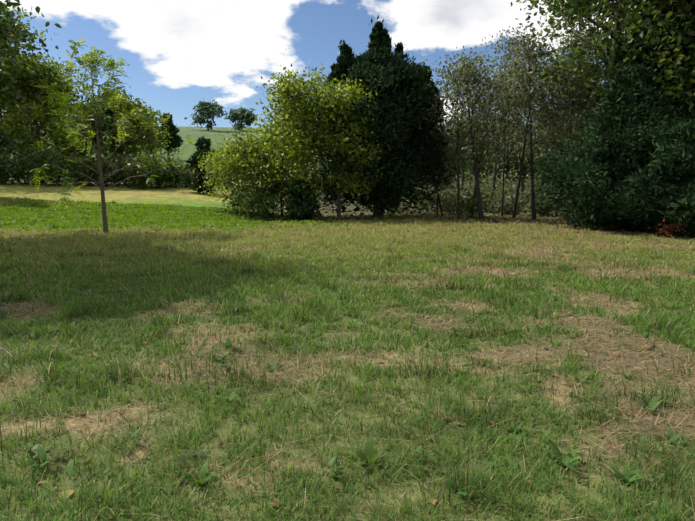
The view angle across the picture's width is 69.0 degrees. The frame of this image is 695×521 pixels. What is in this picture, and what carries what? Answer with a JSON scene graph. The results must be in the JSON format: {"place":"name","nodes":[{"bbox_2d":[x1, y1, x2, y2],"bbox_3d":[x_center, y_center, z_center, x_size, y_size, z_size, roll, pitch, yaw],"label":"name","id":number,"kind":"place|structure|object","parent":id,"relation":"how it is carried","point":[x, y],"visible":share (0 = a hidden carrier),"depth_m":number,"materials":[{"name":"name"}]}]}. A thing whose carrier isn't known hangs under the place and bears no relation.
{"place":"outdoors","nodes":[
{"label":"outdoors","id":0,"kind":"place"},
{"bbox_2d":[0,0,639,136],"label":"sky","id":1,"kind":"structure","parent":0,"point":[180,53],"materials":[{"name":"white"}]},
{"bbox_2d":[0,125,694,520],"bbox_3d":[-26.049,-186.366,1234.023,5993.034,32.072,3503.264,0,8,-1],"label":"ground","id":2,"kind":"structure","parent":0,"point":[168,195],"depth_m":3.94,"materials":[{"name":"green plant"}]},
{"bbox_2d":[0,130,19,174],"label":"cedar","id":3,"kind":"object","parent":2,"relation":"on","point":[5,141],"visible":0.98,"depth_m":32.48,"materials":[{"name":"green plant"}]},
{"bbox_2d":[0,48,30,111],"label":"tree","id":4,"kind":"object","parent":2,"relation":"on","point":[2,80],"visible":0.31,"depth_m":44.38,"materials":[{"name":"green plant"}]},
{"bbox_2d":[0,146,40,184],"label":"understory bush","id":5,"kind":"object","parent":2,"relation":"on","point":[6,169],"visible":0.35,"depth_m":42.03,"materials":[{"name":"green plant"}]},
{"bbox_2d":[0,0,61,116],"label":"shade tree","id":6,"kind":"object","parent":2,"relation":"on","point":[5,37],"visible":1,"depth_m":17.78,"materials":[{"name":"green plant"}]},
{"bbox_2d":[0,3,67,181],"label":"tree","id":7,"kind":"object","parent":2,"relation":"on","point":[25,32],"visible":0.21,"depth_m":46.34,"materials":[{"name":"green plant"}]},
{"bbox_2d":[20,433,51,466],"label":"weed seedling","id":8,"kind":"object","parent":2,"relation":"on","point":[28,446],"visible":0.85,"depth_m":3.00,"materials":[{"name":"green plant"}]},
{"bbox_2d":[0,143,75,184],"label":"understory bush","id":9,"kind":"object","parent":2,"relation":"on","point":[37,161],"visible":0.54,"depth_m":42.66,"materials":[{"name":"green plant"}]},
{"bbox_2d":[24,447,52,469],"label":"weed seedling","id":10,"kind":"object","parent":2,"relation":"on","point":[48,451],"visible":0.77,"depth_m":2.96,"materials":[{"name":"green plant"}]},
{"bbox_2d":[24,447,60,474],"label":"weed seedling","id":11,"kind":"object","parent":2,"relation":"on","point":[42,454],"visible":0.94,"depth_m":2.90,"materials":[{"name":"green plant"}]},
{"bbox_2d":[1,47,84,178],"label":"tree","id":12,"kind":"object","parent":2,"relation":"on","point":[25,108],"visible":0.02,"depth_m":58.05,"materials":[{"name":"green plant"}]},
{"bbox_2d":[0,43,91,182],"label":"tree","id":13,"kind":"object","parent":2,"relation":"on","point":[26,66],"visible":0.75,"depth_m":44.10,"materials":[{"name":"green plant"}]},
{"bbox_2d":[28,441,65,462],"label":"weed seedling","id":14,"kind":"object","parent":2,"relation":"on","point":[31,454],"visible":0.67,"depth_m":3.03,"materials":[{"name":"green plant"}]},
{"bbox_2d":[10,149,111,185],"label":"understory bush","id":15,"kind":"object","parent":2,"relation":"on","point":[53,169],"visible":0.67,"depth_m":42.10,"materials":[{"name":"green plant"}]},
{"bbox_2d":[50,455,89,476],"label":"weed seedling","id":16,"kind":"object","parent":2,"relation":"on","point":[71,472],"visible":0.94,"depth_m":2.89,"materials":[{"name":"green plant"}]},
{"bbox_2d":[35,114,117,178],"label":"tree","id":17,"kind":"object","parent":2,"relation":"on","point":[70,150],"visible":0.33,"depth_m":54.53,"materials":[{"name":"green plant"}]},
{"bbox_2d":[44,145,128,185],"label":"understory bush","id":18,"kind":"object","parent":2,"relation":"on","point":[96,175],"visible":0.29,"depth_m":43.21,"materials":[{"name":"green plant"}]},
{"bbox_2d":[76,468,108,489],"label":"weed seedling","id":19,"kind":"object","parent":2,"relation":"on","point":[79,478],"visible":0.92,"depth_m":2.73,"materials":[{"name":"green plant"}]},
{"bbox_2d":[66,76,150,182],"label":"tree","id":20,"kind":"object","parent":2,"relation":"on","point":[108,116],"visible":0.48,"depth_m":46.60,"materials":[{"name":"green plant"}]},
{"bbox_2d":[26,38,219,233],"bbox_3d":[-8.313,-4.296,18.508,6.180,6.844,4.781,-4,9,-29],"label":"young walnut tree","id":21,"kind":"object","parent":2,"relation":"on","point":[92,61],"visible":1,"depth_m":17.88,"materials":[{"name":"green plant"}]},
{"bbox_2d":[104,428,144,449],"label":"weed seedling","id":22,"kind":"object","parent":2,"relation":"on","point":[128,434],"visible":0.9,"depth_m":3.27,"materials":[{"name":"green plant"}]},
{"bbox_2d":[87,144,165,185],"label":"understory bush","id":23,"kind":"object","parent":2,"relation":"on","point":[119,177],"visible":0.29,"depth_m":43.89,"materials":[{"name":"green plant"}]},
{"bbox_2d":[99,98,170,162],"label":"tree","id":24,"kind":"object","parent":2,"relation":"on","point":[141,142],"visible":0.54,"depth_m":49.19,"materials":[{"name":"green plant"}]},
{"bbox_2d":[104,136,187,188],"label":"understory bush","id":25,"kind":"object","parent":2,"relation":"on","point":[147,164],"visible":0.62,"depth_m":43.19,"materials":[{"name":"green plant"}]},
{"bbox_2d":[121,158,176,188],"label":"understory bush","id":26,"kind":"object","parent":2,"relation":"on","point":[137,181],"visible":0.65,"depth_m":42.66,"materials":[{"name":"green plant"}]},
{"bbox_2d":[129,158,194,186],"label":"understory bush","id":27,"kind":"object","parent":2,"relation":"on","point":[182,165],"visible":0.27,"depth_m":45.77,"materials":[{"name":"green plant"}]},
{"bbox_2d":[157,113,183,159],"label":"tree","id":28,"kind":"object","parent":2,"relation":"on","point":[175,140],"visible":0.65,"depth_m":100.94,"materials":[{"name":"green plant"}]},
{"bbox_2d":[175,463,201,471],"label":"weed seedling","id":29,"kind":"object","parent":2,"relation":"on","point":[194,469],"visible":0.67,"depth_m":2.92,"materials":[{"name":"green plant"}]},
{"bbox_2d":[174,447,209,471],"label":"weed seedling","id":30,"kind":"object","parent":2,"relation":"on","point":[200,454],"visible":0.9,"depth_m":2.97,"materials":[{"name":"green plant"}]},
{"bbox_2d":[179,135,219,193],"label":"conifer tree","id":31,"kind":"object","parent":2,"relation":"on","point":[193,182],"visible":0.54,"depth_m":40.37,"materials":[{"name":"green plant"}]},
{"bbox_2d":[180,460,220,488],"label":"dock weed","id":32,"kind":"object","parent":2,"relation":"on","point":[202,473],"visible":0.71,"depth_m":2.83,"materials":[{"name":"green plant"}]},
{"bbox_2d":[184,98,227,130],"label":"tree","id":33,"kind":"object","parent":2,"relation":"on","point":[207,110],"visible":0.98,"depth_m":177.64,"materials":[{"name":"green plant"}]},
{"bbox_2d":[208,350,229,362],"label":"dock weed","id":34,"kind":"object","parent":2,"relation":"on","point":[223,356],"visible":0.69,"depth_m":4.79,"materials":[{"name":"green plant"}]},
{"bbox_2d":[188,143,255,200],"bbox_3d":[-7.186,-5.010,30.825,4.388,4.466,4.454,-4,9,-28],"label":"bush","id":35,"kind":"object","parent":2,"relation":"on","point":[207,167],"visible":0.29,"depth_m":30.33,"materials":[{"name":"green plant"}]},
{"bbox_2d":[219,359,232,376],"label":"weed seedling","id":36,"kind":"object","parent":2,"relation":"on","point":[225,365],"visible":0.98,"depth_m":4.38,"materials":[{"name":"green plant"}]},
{"bbox_2d":[223,391,240,409],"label":"weed seedling","id":37,"kind":"object","parent":2,"relation":"on","point":[233,395],"visible":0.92,"depth_m":3.79,"materials":[{"name":"green plant"}]},
{"bbox_2d":[222,337,241,351],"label":"dock weed","id":38,"kind":"object","parent":2,"relation":"on","point":[227,346],"visible":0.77,"depth_m":5.12,"materials":[{"name":"green plant"}]},
{"bbox_2d":[226,106,259,130],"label":"tree","id":39,"kind":"object","parent":2,"relation":"on","point":[242,115],"visible":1,"depth_m":181.70,"materials":[{"name":"green plant"}]},
{"bbox_2d":[201,128,296,206],"bbox_3d":[-5.310,-5.011,28.932,5.706,5.303,5.050,0,8,-1],"label":"bush","id":40,"kind":"object","parent":2,"relation":"on","point":[234,158],"visible":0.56,"depth_m":28.03,"materials":[{"name":"green plant"}]},
{"bbox_2d":[218,178,279,214],"bbox_3d":[-5.929,-3.887,30.111,3.809,2.341,3.755,0,8,-1],"label":"bush","id":41,"kind":"object","parent":2,"relation":"on","point":[233,203],"visible":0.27,"depth_m":29.81,"materials":[{"name":"green plant"}]},
{"bbox_2d":[223,176,290,219],"bbox_3d":[-4.555,-3.411,27.213,3.683,2.455,5.258,3,9,21],"label":"bush","id":42,"kind":"object","parent":2,"relation":"on","point":[260,200],"visible":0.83,"depth_m":26.84,"materials":[{"name":"green plant"}]},
{"bbox_2d":[250,438,268,457],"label":"weed seedling","id":43,"kind":"object","parent":2,"relation":"on","point":[252,446],"visible":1,"depth_m":3.12,"materials":[{"name":"green plant"}]},
{"bbox_2d":[239,461,283,483],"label":"weed seedling","id":44,"kind":"object","parent":2,"relation":"on","point":[262,467],"visible":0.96,"depth_m":2.86,"materials":[{"name":"green plant"}]},
{"bbox_2d":[252,161,290,216],"bbox_3d":[-3.982,-3.760,27.606,2.646,3.235,2.867,0,8,-1],"label":"bush","id":45,"kind":"object","parent":2,"relation":"on","point":[272,183],"visible":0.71,"depth_m":27.22,"materials":[{"name":"green plant"}]},
{"bbox_2d":[263,358,286,371],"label":"dock weed","id":46,"kind":"object","parent":2,"relation":"on","point":[273,364],"visible":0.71,"depth_m":4.61,"materials":[{"name":"green plant"}]},
{"bbox_2d":[232,121,322,216],"bbox_3d":[-3.695,-5.160,28.537,5.340,5.716,5.715,0,8,-1],"label":"bush","id":47,"kind":"object","parent":2,"relation":"on","point":[260,177],"visible":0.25,"depth_m":27.55,"materials":[{"name":"green plant"}]},
{"bbox_2d":[234,49,360,211],"bbox_3d":[-2.459,-6.388,26.732,6.438,8.746,6.910,0,8,-1],"label":"tree","id":48,"kind":"object","parent":2,"relation":"on","point":[287,92],"visible":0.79,"depth_m":25.42,"materials":[{"name":"green plant"}]},
{"bbox_2d":[283,179,322,220],"bbox_3d":[-2.310,-3.075,26.547,2.133,2.588,2.860,0,8,-1],"label":"cedar bush","id":49,"kind":"object","parent":2,"relation":"on","point":[299,206],"visible":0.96,"depth_m":26.09,"materials":[{"name":"green plant"}]},
{"bbox_2d":[318,460,342,477],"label":"dock weed","id":50,"kind":"object","parent":2,"relation":"on","point":[332,470],"visible":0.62,"depth_m":2.94,"materials":[{"name":"green plant"}]},
{"bbox_2d":[283,74,392,220],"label":"tree","id":51,"kind":"object","parent":2,"relation":"on","point":[345,101],"visible":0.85,"depth_m":25.29,"materials":[{"name":"green plant"}]},
{"bbox_2d":[324,452,357,478],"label":"weed seedling","id":52,"kind":"object","parent":2,"relation":"on","point":[331,461],"visible":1,"depth_m":2.86,"materials":[{"name":"green plant"}]},
{"bbox_2d":[6,249,679,506],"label":"leaf litter and twigs","id":53,"kind":"object","parent":2,"relation":"on","point":[432,501],"visible":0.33,"depth_m":3.62,"materials":[{"name":"brown plant"}]},
{"bbox_2d":[347,432,394,467],"bbox_3d":[0.111,1.169,3.025,0.289,0.143,0.237,-8,11,-44],"label":"dock weed","id":54,"kind":"object","parent":2,"relation":"on","point":[368,450],"visible":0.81,"depth_m":3.06,"materials":[{"name":"green plant"}]},
{"bbox_2d":[295,15,454,217],"bbox_3d":[1.845,-7.959,29.557,8.944,10.974,10.305,0,8,-1],"label":"cedar","id":55,"kind":"object","parent":2,"relation":"on","point":[397,81],"visible":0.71,"depth_m":27.10,"materials":[{"name":"green plant"}]},
{"bbox_2d":[391,177,435,213],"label":"grove undergrowth","id":56,"kind":"object","parent":2,"relation":"on","point":[414,210],"visible":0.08,"depth_m":37.60,"materials":[{"name":"green plant"}]},
{"bbox_2d":[402,414,426,436],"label":"weed seedling","id":57,"kind":"object","parent":2,"relation":"on","point":[416,419],"visible":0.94,"depth_m":3.34,"materials":[{"name":"green plant"}]},
{"bbox_2d":[415,445,433,465],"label":"weed seedling","id":58,"kind":"object","parent":2,"relation":"on","point":[419,449],"visible":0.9,"depth_m":3.06,"materials":[{"name":"green plant"}]},
{"bbox_2d":[207,283,660,443],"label":"soil clods","id":59,"kind":"object","parent":2,"relation":"on","point":[589,386],"visible":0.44,"depth_m":4.77,"materials":[{"name":"brown soil"}]},
{"bbox_2d":[402,131,470,213],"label":"bush","id":60,"kind":"object","parent":2,"relation":"on","point":[439,173],"depth_m":42.38,"materials":[{"name":"green plant"}]},
{"bbox_2d":[417,101,470,215],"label":"grove tree","id":61,"kind":"object","parent":2,"relation":"on","point":[446,147],"visible":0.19,"depth_m":29.12,"materials":[{"name":"green plant"}]},
{"bbox_2d":[402,175,487,213],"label":"grove undergrowth","id":62,"kind":"object","parent":2,"relation":"on","point":[467,185],"visible":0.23,"depth_m":35.32,"materials":[{"name":"green plant"}]},
{"bbox_2d":[409,177,484,215],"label":"grove undergrowth","id":63,"kind":"object","parent":2,"relation":"on","point":[447,200],"visible":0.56,"depth_m":32.58,"materials":[{"name":"green plant"}]},
{"bbox_2d":[430,128,464,215],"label":"tree","id":64,"kind":"object","parent":2,"relation":"on","point":[447,185],"visible":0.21,"depth_m":29.97,"materials":[{"name":"green plant"}]},
{"bbox_2d":[411,53,517,220],"bbox_3d":[6.108,-6.345,26.577,5.087,8.790,5.149,-2,8,-11],"label":"grove tree","id":65,"kind":"object","parent":2,"relation":"on","point":[457,112],"visible":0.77,"depth_m":26.17,"materials":[{"name":"green plant"}]},
{"bbox_2d":[446,480,484,502],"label":"weed seedling","id":66,"kind":"object","parent":2,"relation":"on","point":[462,492],"visible":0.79,"depth_m":2.70,"materials":[{"name":"green plant"}]},
{"bbox_2d":[449,187,493,219],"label":"bush","id":67,"kind":"object","parent":2,"relation":"on","point":[470,209],"visible":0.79,"depth_m":27.20,"materials":[{"name":"green plant"}]},
{"bbox_2d":[428,39,521,220],"bbox_3d":[6.482,-6.292,25.795,4.678,8.912,4.468,0,8,-1],"label":"grove tree","id":68,"kind":"object","parent":2,"relation":"on","point":[477,78],"visible":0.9,"depth_m":25.14,"materials":[{"name":"green plant"}]},
{"bbox_2d":[445,114,513,213],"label":"bush","id":69,"kind":"object","parent":2,"relation":"on","point":[471,172],"visible":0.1,"depth_m":45.44,"materials":[{"name":"green plant"}]},
{"bbox_2d":[442,68,519,217],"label":"grove tree","id":70,"kind":"object","parent":2,"relation":"on","point":[461,140],"visible":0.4,"depth_m":28.13,"materials":[{"name":"green plant"}]},
{"bbox_2d":[455,162,507,212],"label":"grove undergrowth","id":71,"kind":"object","parent":2,"relation":"on","point":[479,183],"visible":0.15,"depth_m":39.48,"materials":[{"name":"green plant"}]},
{"bbox_2d":[465,63,528,212],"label":"grove tree","id":72,"kind":"object","parent":2,"relation":"on","point":[494,175],"visible":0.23,"depth_m":34.36,"materials":[{"name":"green plant"}]},
{"bbox_2d":[489,451,516,474],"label":"weed seedling","id":73,"kind":"object","parent":2,"relation":"on","point":[510,466],"visible":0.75,"depth_m":2.94,"materials":[{"name":"green plant"}]},
{"bbox_2d":[465,172,551,214],"bbox_3d":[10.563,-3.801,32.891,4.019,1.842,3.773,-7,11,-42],"label":"grove undergrowth","id":74,"kind":"object","parent":2,"relation":"on","point":[508,205],"visible":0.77,"depth_m":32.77,"materials":[{"name":"green plant"}]},
{"bbox_2d":[461,25,558,215],"bbox_3d":[9.760,-8.130,30.226,5.846,11.267,6.530,0,8,-1],"label":"grove tree","id":75,"kind":"object","parent":2,"relation":"on","point":[509,43],"visible":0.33,"depth_m":29.84,"materials":[{"name":"green plant"}]},
{"bbox_2d":[465,112,562,195],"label":"bush","id":76,"kind":"object","parent":2,"relation":"on","point":[525,167],"visible":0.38,"depth_m":43.49,"materials":[{"name":"green plant"}]},
{"bbox_2d":[489,55,549,212],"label":"grove tree","id":77,"kind":"object","parent":2,"relation":"on","point":[522,178],"visible":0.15,"depth_m":35.35,"materials":[{"name":"green plant"}]},
{"bbox_2d":[487,169,555,212],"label":"grove undergrowth","id":78,"kind":"object","parent":2,"relation":"on","point":[525,186],"visible":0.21,"depth_m":37.54,"materials":[{"name":"green plant"}]},
{"bbox_2d":[485,40,565,217],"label":"grove tree","id":79,"kind":"object","parent":2,"relation":"on","point":[524,148],"visible":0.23,"depth_m":27.66,"materials":[{"name":"green plant"}]},
{"bbox_2d":[485,21,569,219],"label":"grove tree","id":80,"kind":"object","parent":2,"relation":"on","point":[529,93],"visible":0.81,"depth_m":25.48,"materials":[{"name":"green plant"}]},
{"bbox_2d":[519,181,567,216],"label":"grove undergrowth","id":81,"kind":"object","parent":2,"relation":"on","point":[542,210],"visible":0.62,"depth_m":30.67,"materials":[{"name":"green plant"}]},
{"bbox_2d":[505,111,581,186],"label":"screen tree","id":82,"kind":"object","parent":2,"relation":"on","point":[538,151],"visible":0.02,"depth_m":46.26,"materials":[{"name":"green plant"}]},
{"bbox_2d":[514,170,574,212],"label":"grove undergrowth","id":83,"kind":"object","parent":2,"relation":"on","point":[538,184],"visible":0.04,"depth_m":36.30,"materials":[{"name":"green plant"}]},
{"bbox_2d":[533,431,566,452],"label":"weed seedling","id":84,"kind":"object","parent":2,"relation":"on","point":[549,436],"visible":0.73,"depth_m":3.15,"materials":[{"name":"green plant"}]},
{"bbox_2d":[509,40,595,214],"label":"grove tree","id":85,"kind":"object","parent":2,"relation":"on","point":[544,157],"visible":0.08,"depth_m":31.82,"materials":[{"name":"green plant"}]},
{"bbox_2d":[506,48,609,217],"bbox_3d":[10.834,-5.970,25.531,4.654,8.332,4.242,5,10,33],"label":"grove tree","id":86,"kind":"object","parent":2,"relation":"on","point":[580,102],"visible":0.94,"depth_m":25.12,"materials":[{"name":"green plant"}]},
{"bbox_2d":[542,439,580,468],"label":"dock weed","id":87,"kind":"object","parent":2,"relation":"on","point":[551,444],"visible":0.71,"depth_m":3.08,"materials":[{"name":"green plant"}]},
{"bbox_2d":[541,184,582,216],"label":"grove undergrowth","id":88,"kind":"object","parent":2,"relation":"on","point":[561,204],"visible":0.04,"depth_m":30.63,"materials":[{"name":"green plant"}]},
{"bbox_2d":[553,452,578,475],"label":"weed seedling","id":89,"kind":"object","parent":2,"relation":"on","point":[566,459],"visible":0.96,"depth_m":2.93,"materials":[{"name":"green plant"}]},
{"bbox_2d":[543,107,591,183],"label":"screen tree","id":90,"kind":"object","parent":2,"relation":"on","point":[574,141],"visible":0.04,"depth_m":42.10,"materials":[{"name":"green plant"}]},
{"bbox_2d":[528,38,609,217],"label":"grove tree","id":91,"kind":"object","parent":2,"relation":"on","point":[564,131],"visible":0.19,"depth_m":28.88,"materials":[{"name":"green plant"}]},
{"bbox_2d":[546,18,607,144],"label":"grove tree","id":92,"kind":"object","parent":2,"relation":"on","point":[574,36],"visible":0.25,"depth_m":29.96,"materials":[{"name":"green plant"}]},
{"bbox_2d":[538,0,640,143],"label":"tree","id":93,"kind":"object","parent":2,"relation":"on","point":[571,16],"visible":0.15,"depth_m":32.69,"materials":[{"name":"green plant"}]},
{"bbox_2d":[504,0,694,137],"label":"tree","id":94,"kind":"object","parent":2,"relation":"on","point":[571,4],"visible":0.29,"depth_m":25.69,"materials":[{"name":"green plant"}]},
{"bbox_2d":[530,61,692,230],"bbox_3d":[11.419,-4.355,20.735,6.848,7.163,5.763,0,8,-1],"label":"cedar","id":95,"kind":"object","parent":2,"relation":"on","point":[627,126],"visible":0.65,"depth_m":19.73,"materials":[{"name":"green plant"}]},
{"bbox_2d":[536,0,694,120],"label":"tree","id":96,"kind":"object","parent":2,"relation":"on","point":[664,23],"visible":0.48,"depth_m":22.32,"materials":[{"name":"green plant"}]},
{"bbox_2d":[609,465,646,486],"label":"dock weed","id":97,"kind":"object","parent":2,"relation":"on","point":[626,476],"visible":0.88,"depth_m":2.87,"materials":[{"name":"green plant"}]},
{"bbox_2d":[618,370,638,379],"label":"dock weed","id":98,"kind":"object","parent":2,"relation":"on","point":[627,374],"visible":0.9,"depth_m":4.45,"materials":[{"name":"green plant"}]},
{"bbox_2d":[598,0,694,124],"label":"tree","id":99,"kind":"object","parent":2,"relation":"on","point":[639,60],"visible":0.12,"depth_m":22.68,"materials":[{"name":"green plant"}]},
{"bbox_2d":[632,394,661,413],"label":"dock weed","id":100,"kind":"object","parent":2,"relation":"on","point":[654,403],"visible":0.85,"depth_m":3.82,"materials":[{"name":"green plant"}]},
{"bbox_2d":[602,119,694,237],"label":"bush","id":101,"kind":"object","parent":2,"relation":"on","point":[666,190],"visible":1,"depth_m":17.02,"materials":[{"name":"green plant"}]},
{"bbox_2d":[603,0,694,121],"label":"tree","id":102,"kind":"object","parent":2,"relation":"on","point":[677,56],"visible":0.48,"depth_m":20.72,"materials":[{"name":"green plant"}]},
{"bbox_2d":[630,469,669,491],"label":"weed seedling","id":103,"kind":"object","parent":2,"relation":"on","point":[633,472],"visible":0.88,"depth_m":2.79,"materials":[{"name":"green plant"}]},
{"bbox_2d":[640,394,668,404],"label":"dock weed","id":104,"kind":"object","parent":2,"relation":"on","point":[648,401],"visible":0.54,"depth_m":3.91,"materials":[{"name":"green plant"}]},
{"bbox_2d":[649,216,690,237],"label":"bush","id":105,"kind":"object","parent":2,"relation":"on","point":[667,232],"visible":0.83,"depth_m":16.89,"materials":[{"name":"red plant"}]},
{"bbox_2d":[662,426,683,444],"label":"dock weed","id":106,"kind":"object","parent":2,"relation":"on","point":[671,435],"visible":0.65,"depth_m":3.35,"materials":[{"name":"green plant"}]},
{"bbox_2d":[669,69,694,123],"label":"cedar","id":107,"kind":"object","parent":2,"relation":"on","point":[686,111],"visible":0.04,"depth_m":20.37,"materials":[{"name":"green plant"}]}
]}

